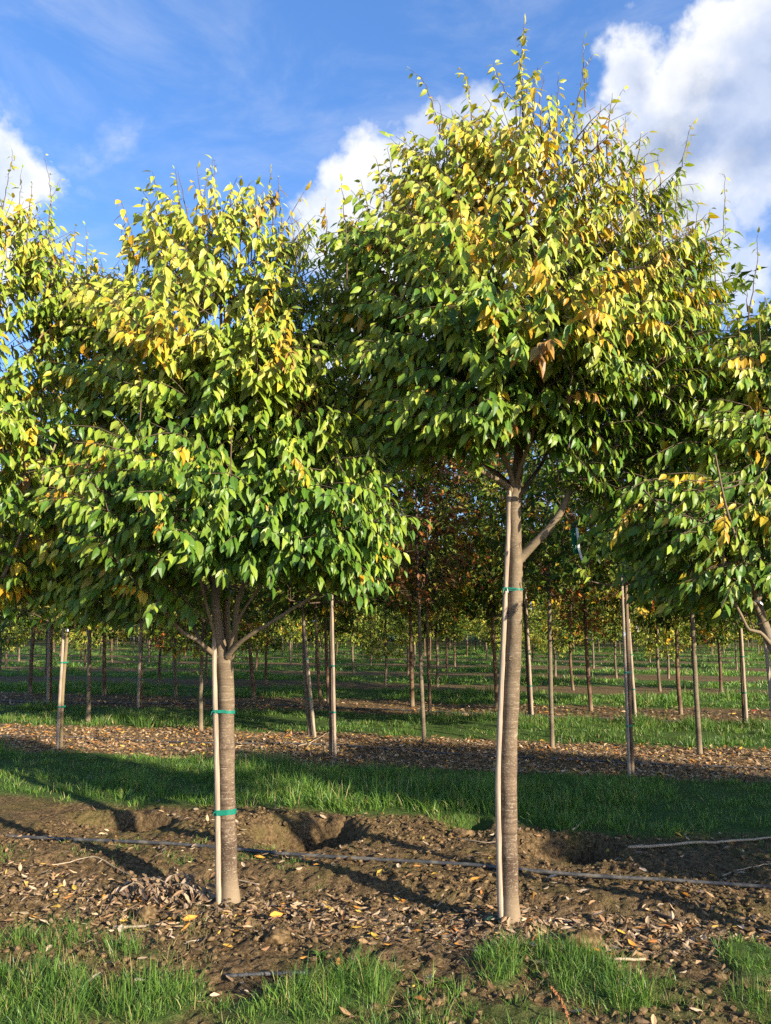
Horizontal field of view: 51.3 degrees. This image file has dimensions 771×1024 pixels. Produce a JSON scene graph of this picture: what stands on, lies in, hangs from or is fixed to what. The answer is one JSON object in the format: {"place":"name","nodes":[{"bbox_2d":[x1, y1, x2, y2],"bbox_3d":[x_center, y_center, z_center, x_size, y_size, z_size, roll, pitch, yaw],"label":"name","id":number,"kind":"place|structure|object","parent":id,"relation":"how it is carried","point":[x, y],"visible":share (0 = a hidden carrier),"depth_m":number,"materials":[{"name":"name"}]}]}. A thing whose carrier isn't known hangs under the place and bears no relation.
{"place":"outdoors","nodes":[
{"label":"outdoors","id":0,"kind":"place"},
{"bbox_2d":[0,677,769,710],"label":"grass","id":1,"kind":"structure","parent":0,"point":[467,693],"depth_m":17.64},
{"bbox_2d":[0,632,770,1023],"bbox_3d":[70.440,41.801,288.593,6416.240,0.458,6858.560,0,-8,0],"label":"ground","id":2,"kind":"structure","parent":0,"point":[20,812],"depth_m":5.71,"materials":[{"name":"soil"}]},
{"bbox_2d":[0,610,30,667],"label":"nursery tree","id":3,"kind":"object","parent":2,"relation":"on","point":[24,641],"visible":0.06,"depth_m":29.03,"materials":[{"name":"green plant"}]},
{"bbox_2d":[0,469,34,692],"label":"nursery tree","id":4,"kind":"object","parent":2,"relation":"on","point":[30,685],"depth_m":18.75,"materials":[{"name":"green plant"}]},
{"bbox_2d":[0,610,42,670],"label":"nursery tree","id":5,"kind":"object","parent":2,"relation":"on","point":[3,643],"visible":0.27,"depth_m":23.14,"materials":[{"name":"green plant"}]},
{"bbox_2d":[0,442,46,624],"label":"nursery tree","id":6,"kind":"object","parent":2,"relation":"on","point":[9,615],"visible":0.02,"depth_m":14.00,"materials":[{"name":"green plant"}]},
{"bbox_2d":[14,525,73,700],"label":"nursery tree","id":7,"kind":"object","parent":2,"relation":"on","point":[31,619],"visible":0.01,"depth_m":16.19,"materials":[{"name":"green plant"}]},
{"bbox_2d":[27,609,61,680],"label":"nursery tree","id":8,"kind":"object","parent":2,"relation":"on","point":[46,633],"visible":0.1,"depth_m":22.77,"materials":[{"name":"green plant"}]},
{"bbox_2d":[26,616,65,640],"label":"nursery tree","id":9,"kind":"object","parent":2,"relation":"on","point":[58,634],"visible":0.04,"depth_m":28.44,"materials":[{"name":"green plant"}]},
{"bbox_2d":[46,614,52,704],"bbox_3d":[-6.766,2.975,16.193,0.130,1.927,0.141,0,-8,0],"label":"trunk","id":10,"kind":"object","parent":2,"relation":"on","point":[49,650],"visible":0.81,"depth_m":16.12,"materials":[{"name":"brown wood"}]},
{"bbox_2d":[55,623,67,749],"bbox_3d":[-4.175,2.233,10.388,0.060,1.698,0.127,-4,-9,25],"label":"wooden stake","id":11,"kind":"object","parent":2,"relation":"on","point":[59,706],"visible":0.97,"depth_m":10.33,"materials":[{"name":"brown wood"}]},
{"bbox_2d":[0,146,142,622],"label":"zelkova tree","id":12,"kind":"object","parent":2,"relation":"on","point":[24,562],"visible":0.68,"depth_m":5.12,"materials":[{"name":"green plant"}]},
{"bbox_2d":[15,419,142,723],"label":"nursery tree","id":13,"kind":"object","parent":2,"relation":"on","point":[88,706],"visible":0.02,"depth_m":13.05,"materials":[{"name":"plant"}]},
{"bbox_2d":[0,353,162,748],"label":"nursery tree","id":14,"kind":"object","parent":2,"relation":"on","point":[35,620],"visible":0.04,"depth_m":10.36,"materials":[{"name":"green plant"}]},
{"bbox_2d":[65,626,100,661],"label":"nursery tree","id":15,"kind":"object","parent":2,"relation":"on","point":[70,635],"visible":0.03,"depth_m":33.73,"materials":[{"name":"green plant"}]},
{"bbox_2d":[65,618,110,669],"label":"nursery tree","id":16,"kind":"object","parent":2,"relation":"on","point":[77,649],"visible":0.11,"depth_m":28.01,"materials":[{"name":"green plant"}]},
{"bbox_2d":[43,542,139,695],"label":"nursery tree","id":17,"kind":"object","parent":2,"relation":"on","point":[104,684],"visible":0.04,"depth_m":18.30,"materials":[{"name":"green plant"}]},
{"bbox_2d":[46,856,152,898],"bbox_3d":[-1.740,2.306,5.122,0.979,0.073,0.248,-5,-9,30],"label":"stick","id":18,"kind":"object","parent":2,"relation":"on","point":[94,857],"visible":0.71,"depth_m":5.33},
{"bbox_2d":[92,625,135,661],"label":"nursery tree","id":19,"kind":"object","parent":2,"relation":"on","point":[114,640],"visible":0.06,"depth_m":33.41,"materials":[{"name":"green plant"}]},
{"bbox_2d":[137,609,142,707],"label":"wooden stake","id":20,"kind":"object","parent":2,"relation":"on","point":[140,650],"visible":0.88,"depth_m":15.68,"materials":[{"name":"brown wood"}]},
{"bbox_2d":[135,906,156,921],"bbox_3d":[-1.323,2.223,4.445,0.115,0.083,0.095,0,-8,0],"label":"soil clod","id":21,"kind":"object","parent":2,"relation":"on","point":[144,912],"visible":0.94,"depth_m":4.42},
{"bbox_2d":[121,440,192,706],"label":"nursery tree","id":22,"kind":"object","parent":2,"relation":"on","point":[141,695],"visible":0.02,"depth_m":15.72,"materials":[{"name":"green plant"}]},
{"bbox_2d":[102,871,215,905],"bbox_3d":[-1.318,2.242,4.772,0.681,0.143,0.386,0,-8,0],"label":"pile","id":23,"kind":"object","parent":2,"relation":"on","point":[147,887],"visible":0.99,"depth_m":4.75,"materials":[{"name":"brown plant"}]},
{"bbox_2d":[143,622,181,682],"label":"nursery tree","id":24,"kind":"object","parent":2,"relation":"on","point":[159,668],"visible":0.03,"depth_m":22.07,"materials":[{"name":"green plant"}]},
{"bbox_2d":[138,568,211,697],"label":"nursery tree","id":25,"kind":"object","parent":2,"relation":"on","point":[175,669],"visible":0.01,"depth_m":17.80,"materials":[{"name":"green plant"}]},
{"bbox_2d":[137,427,289,730],"bbox_3d":[-2.822,0.801,12.136,3.056,5.008,3.352,0,-8,0],"label":"nursery tree","id":26,"kind":"object","parent":2,"relation":"on","point":[167,647],"visible":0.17,"depth_m":12.01,"materials":[{"name":"green plant"}]},
{"bbox_2d":[178,583,252,683],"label":"nursery tree","id":27,"kind":"object","parent":2,"relation":"on","point":[206,660],"visible":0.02,"depth_m":21.56,"materials":[{"name":"green plant"}]},
{"bbox_2d":[211,634,236,903],"bbox_3d":[-0.958,1.407,4.753,0.167,1.796,0.118,0,-8,0],"label":"wooden stake","id":28,"kind":"object","parent":2,"relation":"on","point":[217,812],"visible":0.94,"depth_m":4.69,"materials":[{"name":"brown wood"}]},
{"bbox_2d":[23,154,432,903],"bbox_3d":[-0.995,-0.092,4.941,2.512,4.814,2.084,0,-8,0],"label":"zelkova tree","id":29,"kind":"object","parent":2,"relation":"on","point":[223,416],"visible":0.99,"depth_m":4.54,"materials":[{"name":"green plant"}]},
{"bbox_2d":[207,575,282,698],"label":"nursery tree","id":30,"kind":"object","parent":2,"relation":"on","point":[253,693],"visible":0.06,"depth_m":17.25,"materials":[{"name":"green plant"}]},
{"bbox_2d":[232,585,289,669],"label":"nursery tree","id":31,"kind":"object","parent":2,"relation":"on","point":[256,663],"visible":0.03,"depth_m":26.44,"materials":[{"name":"green plant"}]},
{"bbox_2d":[231,577,298,683],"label":"nursery tree","id":32,"kind":"object","parent":2,"relation":"on","point":[265,649],"visible":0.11,"depth_m":21.26,"materials":[{"name":"green plant"}]},
{"bbox_2d":[225,970,308,977],"bbox_3d":[-0.546,2.136,3.715,0.384,0.019,0.022,1,-8,-6],"label":"drip hose","id":33,"kind":"object","parent":2,"relation":"on","point":[237,975],"visible":0.81,"depth_m":3.71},
{"bbox_2d":[262,927,292,944],"bbox_3d":[-0.549,2.175,4.114,0.156,0.082,0.111,0,-8,0],"label":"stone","id":34,"kind":"object","parent":2,"relation":"on","point":[279,936],"visible":0.98,"depth_m":4.07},
{"bbox_2d":[271,609,311,664],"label":"nursery tree","id":35,"kind":"object","parent":2,"relation":"on","point":[295,635],"visible":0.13,"depth_m":31.54,"materials":[{"name":"green plant"}]},
{"bbox_2d":[301,606,315,736],"bbox_3d":[-1.099,2.311,11.535,0.253,1.900,0.132,0,-8,0],"label":"wooden stake","id":36,"kind":"object","parent":2,"relation":"on","point":[310,698],"visible":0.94,"depth_m":11.47,"materials":[{"name":"brown wood"}]},
{"bbox_2d":[284,606,342,672],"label":"nursery tree","id":37,"kind":"object","parent":2,"relation":"on","point":[307,631],"visible":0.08,"depth_m":26.21,"materials":[{"name":"green plant"}]},
{"bbox_2d":[245,388,391,735],"bbox_3d":[-1.080,0.583,11.934,2.546,5.405,2.702,0,-8,0],"label":"nursery tree","id":38,"kind":"object","parent":2,"relation":"on","point":[279,606],"visible":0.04,"depth_m":11.49,"materials":[{"name":"green plant"}]},
{"bbox_2d":[289,581,364,702],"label":"nursery tree","id":39,"kind":"object","parent":2,"relation":"on","point":[311,614],"visible":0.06,"depth_m":16.52,"materials":[{"name":"green plant"}]},
{"bbox_2d":[276,454,380,709],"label":"nursery tree","id":40,"kind":"object","parent":2,"relation":"on","point":[318,666],"visible":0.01,"depth_m":14.77,"materials":[{"name":"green plant"}]},
{"bbox_2d":[306,600,358,678],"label":"nursery tree","id":41,"kind":"object","parent":2,"relation":"on","point":[342,629],"visible":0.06,"depth_m":20.96,"materials":[{"name":"green plant"}]},
{"bbox_2d":[329,594,336,755],"bbox_3d":[-0.666,2.030,9.995,0.085,2.000,0.139,6,-10,-37],"label":"wooden stake","id":42,"kind":"object","parent":2,"relation":"on","point":[333,683],"visible":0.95,"depth_m":9.95,"materials":[{"name":"brown wood"}]},
{"bbox_2d":[253,320,448,754],"bbox_3d":[-0.535,0.221,10.270,2.986,5.688,3.091,0,-8,0],"label":"nursery tree","id":43,"kind":"object","parent":2,"relation":"on","point":[407,511],"visible":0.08,"depth_m":10.13,"materials":[{"name":"green plant"}]},
{"bbox_2d":[335,600,382,672],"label":"nursery tree","id":44,"kind":"object","parent":2,"relation":"on","point":[345,641],"visible":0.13,"depth_m":25.95,"materials":[{"name":"green plant"}]},
{"bbox_2d":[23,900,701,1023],"bbox_3d":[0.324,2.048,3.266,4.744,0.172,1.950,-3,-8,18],"label":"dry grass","id":45,"kind":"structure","parent":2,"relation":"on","point":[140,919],"depth_m":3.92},
{"bbox_2d":[350,595,394,665],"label":"nursery tree","id":46,"kind":"object","parent":2,"relation":"on","point":[380,644],"visible":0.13,"depth_m":30.69,"materials":[{"name":"green plant"}]},
{"bbox_2d":[342,555,421,686],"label":"nursery tree","id":47,"kind":"object","parent":2,"relation":"on","point":[398,631],"visible":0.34,"depth_m":20.48,"materials":[{"name":"green plant"}]},
{"bbox_2d":[0,700,765,724],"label":"drip hose","id":48,"kind":"object","parent":2,"relation":"on","point":[313,706],"visible":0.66,"depth_m":15.63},
{"bbox_2d":[0,735,768,769],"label":"drip hose","id":49,"kind":"object","parent":2,"relation":"on","point":[721,766],"visible":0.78,"depth_m":10.24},
{"bbox_2d":[0,696,770,748],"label":"grass","id":50,"kind":"structure","parent":2,"relation":"on","point":[133,717],"depth_m":12.74,"materials":[{"name":"plant"}]},
{"bbox_2d":[0,721,770,781],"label":"leaf litter","id":51,"kind":"object","parent":2,"relation":"on","point":[532,765],"visible":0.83,"depth_m":10.21,"materials":[{"name":"plant"}]},
{"bbox_2d":[0,691,770,722],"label":"leaf litter","id":52,"kind":"object","parent":2,"relation":"on","point":[166,700],"visible":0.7,"depth_m":15.68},
{"bbox_2d":[0,802,770,891],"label":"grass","id":53,"kind":"structure","parent":2,"relation":"on","point":[273,848],"depth_m":5.56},
{"bbox_2d":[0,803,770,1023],"bbox_3d":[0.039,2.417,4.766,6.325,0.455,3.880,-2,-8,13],"label":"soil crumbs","id":54,"kind":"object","parent":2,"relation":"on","point":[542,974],"visible":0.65,"depth_m":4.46,"materials":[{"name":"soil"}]},
{"bbox_2d":[0,800,770,1023],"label":"leaf litter","id":55,"kind":"object","parent":2,"relation":"on","point":[458,928],"visible":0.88,"depth_m":4.33,"materials":[{"name":"plant"}]},
{"bbox_2d":[3,834,770,887],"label":"drip hose","id":56,"kind":"object","parent":2,"relation":"on","point":[677,880],"visible":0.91,"depth_m":5.41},
{"bbox_2d":[380,563,428,674],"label":"nursery tree","id":57,"kind":"object","parent":2,"relation":"on","point":[415,641],"visible":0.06,"depth_m":25.39,"materials":[{"name":"green plant"}]},
{"bbox_2d":[393,584,440,665],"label":"nursery tree","id":58,"kind":"object","parent":2,"relation":"on","point":[415,643],"visible":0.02,"depth_m":30.51,"materials":[{"name":"green plant"}]},
{"bbox_2d":[363,434,483,742],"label":"nursery tree","id":59,"kind":"object","parent":2,"relation":"on","point":[416,582],"visible":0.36,"depth_m":11.13,"materials":[{"name":"green plant"}]},
{"bbox_2d":[360,455,496,706],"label":"nursery tree","id":60,"kind":"object","parent":2,"relation":"on","point":[407,612],"visible":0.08,"depth_m":15.76,"materials":[{"name":"green plant"}]},
{"bbox_2d":[367,440,504,715],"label":"nursery tree","id":61,"kind":"object","parent":2,"relation":"on","point":[457,595],"visible":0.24,"depth_m":14.18,"materials":[{"name":"green plant"}]},
{"bbox_2d":[404,522,469,686],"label":"nursery tree","id":62,"kind":"object","parent":2,"relation":"on","point":[445,625],"visible":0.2,"depth_m":20.28,"materials":[{"name":"green plant"}]},
{"bbox_2d":[432,976,455,988],"bbox_3d":[0.255,2.127,3.617,0.142,0.051,0.120,0,-8,0],"label":"weed","id":63,"kind":"object","parent":2,"relation":"on","point":[442,985],"visible":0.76,"depth_m":3.60,"materials":[{"name":"green plant"}]},
{"bbox_2d":[420,563,472,674],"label":"nursery tree","id":64,"kind":"object","parent":2,"relation":"on","point":[458,624],"visible":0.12,"depth_m":25.24,"materials":[{"name":"green plant"}]},
{"bbox_2d":[437,571,475,666],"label":"nursery tree","id":65,"kind":"object","parent":2,"relation":"on","point":[465,628],"visible":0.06,"depth_m":30.18,"materials":[{"name":"green plant"}]},
{"bbox_2d":[451,827,475,837],"bbox_3d":[0.604,2.544,6.320,0.218,0.121,0.135,0,-8,0],"label":"soil clod","id":66,"kind":"object","parent":2,"relation":"on","point":[460,832],"visible":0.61,"depth_m":6.29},
{"bbox_2d":[461,553,528,674],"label":"nursery tree","id":67,"kind":"object","parent":2,"relation":"on","point":[480,631],"visible":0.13,"depth_m":24.91,"materials":[{"name":"green plant"}]},
{"bbox_2d":[424,449,565,708],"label":"nursery tree","id":68,"kind":"object","parent":2,"relation":"on","point":[473,606],"visible":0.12,"depth_m":15.54,"materials":[{"name":"green plant"}]},
{"bbox_2d":[475,572,523,650],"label":"nursery tree","id":69,"kind":"object","parent":2,"relation":"on","point":[497,642],"visible":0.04,"depth_m":29.57,"materials":[{"name":"green plant"}]},
{"bbox_2d":[469,528,544,635],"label":"nursery tree","id":70,"kind":"object","parent":2,"relation":"on","point":[497,623],"visible":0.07,"depth_m":19.86,"materials":[{"name":"green plant"}]},
{"bbox_2d":[495,490,522,922],"bbox_3d":[0.687,1.036,4.419,0.181,2.391,0.090,3,-9,-22],"label":"wooden stake","id":71,"kind":"object","parent":2,"relation":"on","point":[498,835],"visible":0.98,"depth_m":4.40,"materials":[{"name":"brown wood"}]},
{"bbox_2d":[437,439,591,714],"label":"nursery tree","id":72,"kind":"object","parent":2,"relation":"on","point":[498,563],"visible":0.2,"depth_m":14.31,"materials":[{"name":"green plant"}]},
{"bbox_2d":[302,15,749,922],"bbox_3d":[0.845,-0.433,4.599,2.737,5.356,2.115,0,-8,0],"label":"zelkova tree","id":73,"kind":"object","parent":2,"relation":"on","point":[466,347],"visible":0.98,"depth_m":4.38,"materials":[{"name":"green plant"}]},
{"bbox_2d":[570,528,582,559],"bbox_3d":[1.093,0.182,4.590,0.056,0.188,0.044,3,-9,-24],"label":"flagging tape","id":74,"kind":"object","parent":73,"relation":"hanging from","point":[574,532],"visible":0.88,"depth_m":4.60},
{"bbox_2d":[524,587,533,714],"bbox_3d":[2.539,2.494,14.270,0.122,2.299,0.131,0,-8,0],"label":"wooden stake","id":75,"kind":"object","parent":2,"relation":"on","point":[528,653],"visible":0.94,"depth_m":14.21,"materials":[{"name":"brown wood"}]},
{"bbox_2d":[521,602,553,660],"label":"nursery tree","id":76,"kind":"object","parent":2,"relation":"on","point":[523,641],"visible":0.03,"depth_m":34.34,"materials":[{"name":"green plant"}]},
{"bbox_2d":[525,958,551,973],"bbox_3d":[0.718,2.104,3.735,0.125,0.052,0.114,4,-9,-28],"label":"weed","id":77,"kind":"object","parent":2,"relation":"on","point":[538,963],"visible":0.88,"depth_m":3.73,"materials":[{"name":"green plant"}]},
{"bbox_2d":[428,408,654,747],"bbox_3d":[2.103,0.462,10.953,3.068,5.441,2.653,0,-8,0],"label":"nursery tree","id":78,"kind":"object","parent":2,"relation":"on","point":[538,578],"visible":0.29,"depth_m":10.73,"materials":[{"name":"green plant"}]},
{"bbox_2d":[522,591,574,652],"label":"nursery tree","id":79,"kind":"object","parent":2,"relation":"on","point":[534,642],"visible":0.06,"depth_m":29.30,"materials":[{"name":"green plant"}]},
{"bbox_2d":[523,578,589,676],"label":"nursery tree","id":80,"kind":"object","parent":2,"relation":"on","point":[539,627],"visible":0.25,"depth_m":24.41,"materials":[{"name":"green plant"}]},
{"bbox_2d":[550,986,569,1023],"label":"seed stalk","id":81,"kind":"object","parent":2,"relation":"on","point":[560,999],"visible":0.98,"depth_m":3.24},
{"bbox_2d":[528,525,611,689],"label":"nursery tree","id":82,"kind":"object","parent":2,"relation":"on","point":[569,639],"visible":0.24,"depth_m":19.39,"materials":[{"name":"green plant"}]},
{"bbox_2d":[530,446,621,710],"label":"nursery tree","id":83,"kind":"object","parent":2,"relation":"on","point":[593,620],"visible":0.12,"depth_m":15.20,"materials":[{"name":"green plant"}]},
{"bbox_2d":[557,929,605,949],"bbox_3d":[0.972,2.124,3.982,0.235,0.121,0.113,0,-8,0],"label":"soil clod","id":84,"kind":"object","parent":2,"relation":"on","point":[590,932],"visible":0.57,"depth_m":3.96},
{"bbox_2d":[573,593,610,668],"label":"nursery tree","id":85,"kind":"object","parent":2,"relation":"on","point":[593,664],"visible":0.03,"depth_m":28.84,"materials":[{"name":"plant"}]},
{"bbox_2d":[537,420,681,717],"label":"nursery tree","id":86,"kind":"object","parent":2,"relation":"on","point":[601,599],"visible":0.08,"depth_m":13.50,"materials":[{"name":"green plant"}]},
{"bbox_2d":[587,564,644,677],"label":"nursery tree","id":87,"kind":"object","parent":2,"relation":"on","point":[616,632],"visible":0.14,"depth_m":23.80,"materials":[{"name":"green plant"}]},
{"bbox_2d":[620,575,632,775],"bbox_3d":[2.610,1.772,8.686,0.051,2.197,0.138,-7,-11,43],"label":"wooden stake","id":88,"kind":"object","parent":2,"relation":"on","point":[626,690],"visible":0.91,"depth_m":8.62,"materials":[{"name":"brown wood"}]},
{"bbox_2d":[497,231,766,775],"bbox_3d":[2.761,-0.170,9.050,3.030,6.130,3.335,0,-8,0],"label":"nursery tree","id":89,"kind":"object","parent":2,"relation":"on","point":[564,557],"visible":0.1,"depth_m":8.73,"materials":[{"name":"green plant"}]},
{"bbox_2d":[628,604,636,715],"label":"wooden stake","id":90,"kind":"object","parent":2,"relation":"on","point":[633,685],"visible":0.66,"depth_m":13.18,"materials":[{"name":"brown wood"}]},
{"bbox_2d":[614,567,697,691],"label":"nursery tree","id":91,"kind":"object","parent":2,"relation":"on","point":[666,639],"visible":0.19,"depth_m":19.00,"materials":[{"name":"green plant"}]},
{"bbox_2d":[592,459,737,714],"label":"nursery tree","id":92,"kind":"object","parent":2,"relation":"on","point":[675,625],"visible":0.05,"depth_m":14.62,"materials":[{"name":"green plant"}]},
{"bbox_2d":[632,607,701,678],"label":"nursery tree","id":93,"kind":"object","parent":2,"relation":"on","point":[662,654],"visible":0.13,"depth_m":23.64,"materials":[{"name":"green plant"}]},
{"bbox_2d":[571,227,770,653],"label":"zelkova tree","id":94,"kind":"object","parent":2,"relation":"on","point":[715,579],"visible":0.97,"depth_m":4.24,"materials":[{"name":"green plant"}]},
{"bbox_2d":[583,350,768,754],"bbox_3d":[3.843,0.419,10.281,2.863,5.310,2.843,0,-8,0],"label":"nursery tree","id":95,"kind":"object","parent":2,"relation":"on","point":[648,605],"visible":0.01,"depth_m":10.06,"materials":[{"name":"plant"}]},
{"bbox_2d":[615,837,770,859],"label":"stick","id":96,"kind":"object","parent":2,"relation":"on","point":[679,843],"visible":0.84,"depth_m":5.89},
{"bbox_2d":[641,457,770,724],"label":"nursery tree","id":97,"kind":"object","parent":2,"relation":"on","point":[728,622],"visible":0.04,"depth_m":12.74,"materials":[{"name":"green plant"}]},
{"bbox_2d":[683,617,752,691],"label":"nursery tree","id":98,"kind":"object","parent":2,"relation":"on","point":[722,639],"visible":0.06,"depth_m":18.77,"materials":[{"name":"green plant"}]},
{"bbox_2d":[712,616,757,669],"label":"nursery tree","id":99,"kind":"object","parent":2,"relation":"on","point":[736,661],"depth_m":27.84,"materials":[{"name":"green plant"}]},
{"bbox_2d":[710,304,770,602],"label":"nursery tree","id":100,"kind":"object","parent":2,"relation":"on","point":[751,310],"visible":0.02,"depth_m":9.57,"materials":[{"name":"green plant"}]},
{"bbox_2d":[739,624,748,726],"bbox_3d":[5.674,2.604,12.755,0.067,1.651,0.129,0,-8,0],"label":"wooden stake","id":101,"kind":"object","parent":2,"relation":"on","point":[744,692],"visible":0.94,"depth_m":12.71,"materials":[{"name":"brown wood"}]},
{"bbox_2d":[727,542,770,633],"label":"nursery tree","id":102,"kind":"object","parent":2,"relation":"on","point":[748,624],"visible":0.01,"depth_m":14.43,"materials":[{"name":"green plant"}]},
{"bbox_2d":[763,639,770,712],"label":"wooden stake","id":103,"kind":"object","parent":2,"relation":"on","point":[766,654],"visible":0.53,"depth_m":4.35,"materials":[{"name":"brown wood"}]},
{"bbox_2d":[0,737,770,840],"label":"grass","id":104,"kind":"structure","parent":0,"point":[474,793],"depth_m":7.52,"materials":[{"name":"plant"}]},
{"bbox_2d":[0,908,770,1023],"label":"grass","id":105,"kind":"structure","parent":0,"point":[76,991],"depth_m":3.49,"materials":[{"name":"plant"}]},
{"bbox_2d":[0,643,770,688],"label":"grass","id":106,"kind":"structure","parent":0,"point":[339,667],"depth_m":30.28,"materials":[{"name":"plant"}]},
{"bbox_2d":[0,0,770,536],"label":"sky","id":107,"kind":"structure","parent":0,"point":[112,91],"materials":[{"name":"blue"}]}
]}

